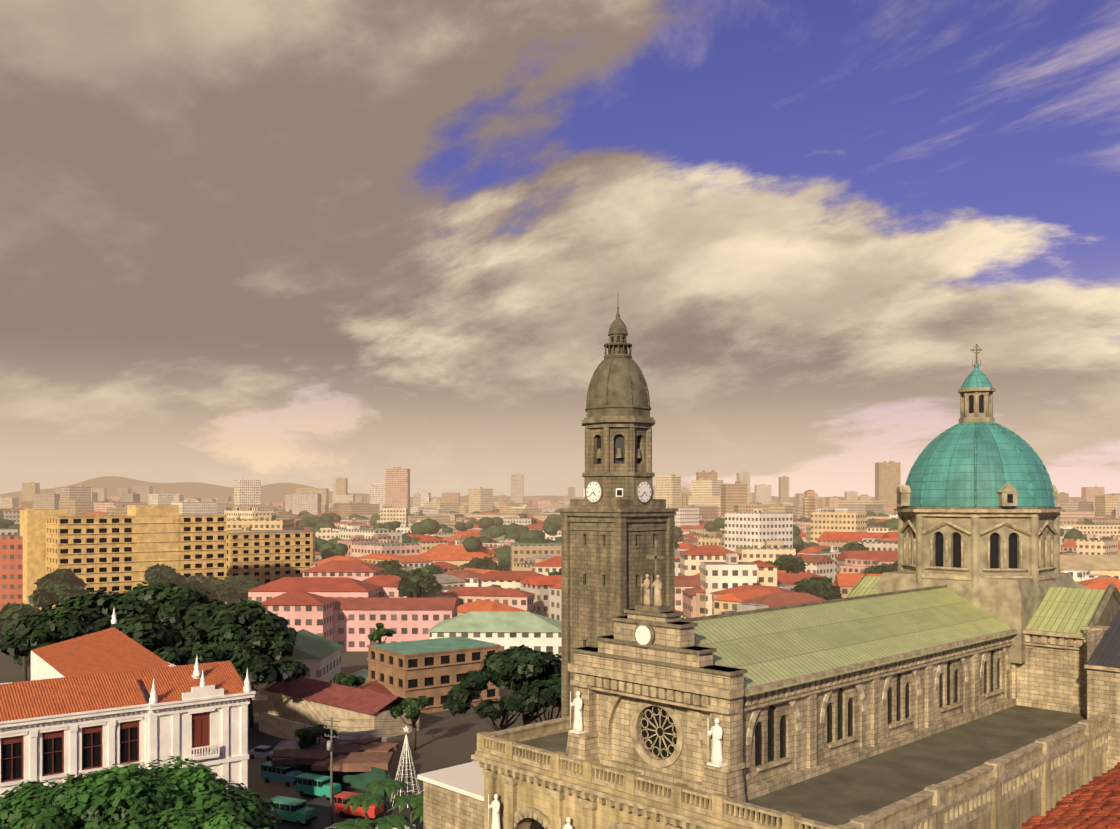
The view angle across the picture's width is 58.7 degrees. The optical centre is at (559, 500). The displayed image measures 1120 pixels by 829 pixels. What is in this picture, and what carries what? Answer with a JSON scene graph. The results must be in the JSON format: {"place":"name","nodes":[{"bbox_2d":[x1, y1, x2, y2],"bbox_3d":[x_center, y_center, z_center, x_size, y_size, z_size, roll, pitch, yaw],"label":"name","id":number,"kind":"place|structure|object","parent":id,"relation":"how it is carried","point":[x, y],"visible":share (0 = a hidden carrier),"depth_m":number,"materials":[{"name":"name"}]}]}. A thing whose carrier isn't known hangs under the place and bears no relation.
{"place":"outdoors","nodes":[
{"label":"outdoors","id":0,"kind":"place"},
{"bbox_2d":[248,714,474,828],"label":"street","id":1,"kind":"structure","parent":0,"point":[256,738],"depth_m":121.15,"materials":[{"name":"grey asphalt"}]},
{"bbox_2d":[248,745,272,760],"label":"car","id":2,"kind":"object","parent":1,"relation":"on","point":[263,751],"visible":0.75,"depth_m":142.10,"materials":[{"name":"paint"}]},
{"bbox_2d":[260,761,303,786],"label":"jeepney","id":3,"kind":"object","parent":1,"relation":"on","point":[286,774],"visible":0.85,"depth_m":129.44,"materials":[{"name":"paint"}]},
{"bbox_2d":[267,795,316,825],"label":"jeepney","id":4,"kind":"object","parent":1,"relation":"on","point":[298,812],"visible":0.88,"depth_m":113.74,"materials":[{"name":"paint"}]},
{"bbox_2d":[295,773,341,799],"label":"jeepney","id":5,"kind":"object","parent":1,"relation":"on","point":[312,784],"visible":0.83,"depth_m":123.78,"materials":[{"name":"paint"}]},
{"bbox_2d":[259,677,418,796],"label":"building","id":6,"kind":"structure","parent":1,"relation":"on","point":[362,762],"depth_m":154.84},
{"bbox_2d":[334,791,383,819],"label":"jeepney","id":7,"kind":"object","parent":1,"relation":"on","point":[374,811],"visible":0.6,"depth_m":115.87,"materials":[{"name":"paint"}]},
{"bbox_2d":[390,726,420,807],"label":"christmas cone frame","id":8,"kind":"object","parent":1,"relation":"on","point":[406,749],"visible":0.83,"depth_m":121.67,"materials":[{"name":"white metal"}]},
{"bbox_2d":[375,824,415,828],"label":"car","id":9,"kind":"object","parent":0,"point":[405,827],"visible":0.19,"depth_m":109.31,"materials":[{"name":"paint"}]},
{"bbox_2d":[0,582,835,828],"bbox_3d":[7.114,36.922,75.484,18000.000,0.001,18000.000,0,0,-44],"label":"ground","id":10,"kind":"structure","parent":0,"point":[445,748],"depth_m":154.80,"materials":[{"name":"grey asphalt"}]},
{"bbox_2d":[0,608,255,805],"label":"white building","id":11,"kind":"structure","parent":10,"relation":"on","point":[99,700],"depth_m":105.16,"materials":[{"name":"paint"}]},
{"bbox_2d":[0,756,281,828],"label":"plaza trees","id":12,"kind":"object","parent":10,"relation":"on","point":[131,796],"visible":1,"depth_m":84.12,"materials":[{"name":"green plant"}]},
{"bbox_2d":[20,505,500,713],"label":"buildings","id":13,"kind":"structure","parent":10,"relation":"on","point":[116,553],"depth_m":327.71,"materials":[{"name":"beige concrete"}]},
{"bbox_2d":[0,581,560,828],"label":"street trees","id":14,"kind":"object","parent":10,"relation":"on","point":[204,628],"visible":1,"depth_m":157.45,"materials":[{"name":"green plant"}]},
{"bbox_2d":[285,657,512,825],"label":"utility poles","id":15,"kind":"object","parent":10,"relation":"on","point":[330,745],"visible":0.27,"depth_m":112.80,"materials":[{"name":"grey wood"}]},
{"bbox_2d":[0,461,1119,717],"bbox_3d":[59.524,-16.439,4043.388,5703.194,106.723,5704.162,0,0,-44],"label":"city buildings","id":16,"kind":"structure","parent":10,"relation":"on","point":[330,609],"depth_m":430.17,"materials":[{"name":"concrete"}]},
{"bbox_2d":[0,542,1119,680],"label":"city trees","id":17,"kind":"object","parent":10,"relation":"on","point":[57,585],"visible":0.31,"depth_m":289.65,"materials":[{"name":"green plant"}]},
{"bbox_2d":[558,306,677,717],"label":"bell tower","id":18,"kind":"structure","parent":10,"relation":"on","point":[617,521],"depth_m":104.74,"materials":[{"name":"stone"}]},
{"bbox_2d":[417,540,1119,828],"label":"cathedral","id":19,"kind":"structure","parent":10,"relation":"on","point":[862,704],"depth_m":80.23,"materials":[{"name":"stone"}]},
{"bbox_2d":[876,344,1076,663],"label":"dome","id":20,"kind":"structure","parent":19,"relation":"attached to","point":[977,510],"depth_m":109.17,"materials":[{"name":"teal metal"}]},
{"bbox_2d":[0,505,1109,568],"bbox_3d":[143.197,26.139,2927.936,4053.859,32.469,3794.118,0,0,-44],"label":"city tree canopy","id":21,"kind":"object","parent":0,"point":[518,533],"visible":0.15,"depth_m":669.99,"materials":[{"name":"green plant"}]},
{"bbox_2d":[0,476,1119,504],"bbox_3d":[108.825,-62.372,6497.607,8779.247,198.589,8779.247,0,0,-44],"label":"mountains","id":22,"kind":"structure","parent":0,"point":[273,493],"depth_m":6539.34,"materials":[{"name":"brown"}]},
{"bbox_2d":[0,0,1119,496],"label":"sky","id":23,"kind":"structure","parent":0,"point":[312,243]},
{"bbox_2d":[1021,762,1119,828],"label":"tile roof","id":24,"kind":"structure","parent":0,"point":[1095,804],"depth_m":18.00,"materials":[{"name":"tile"}]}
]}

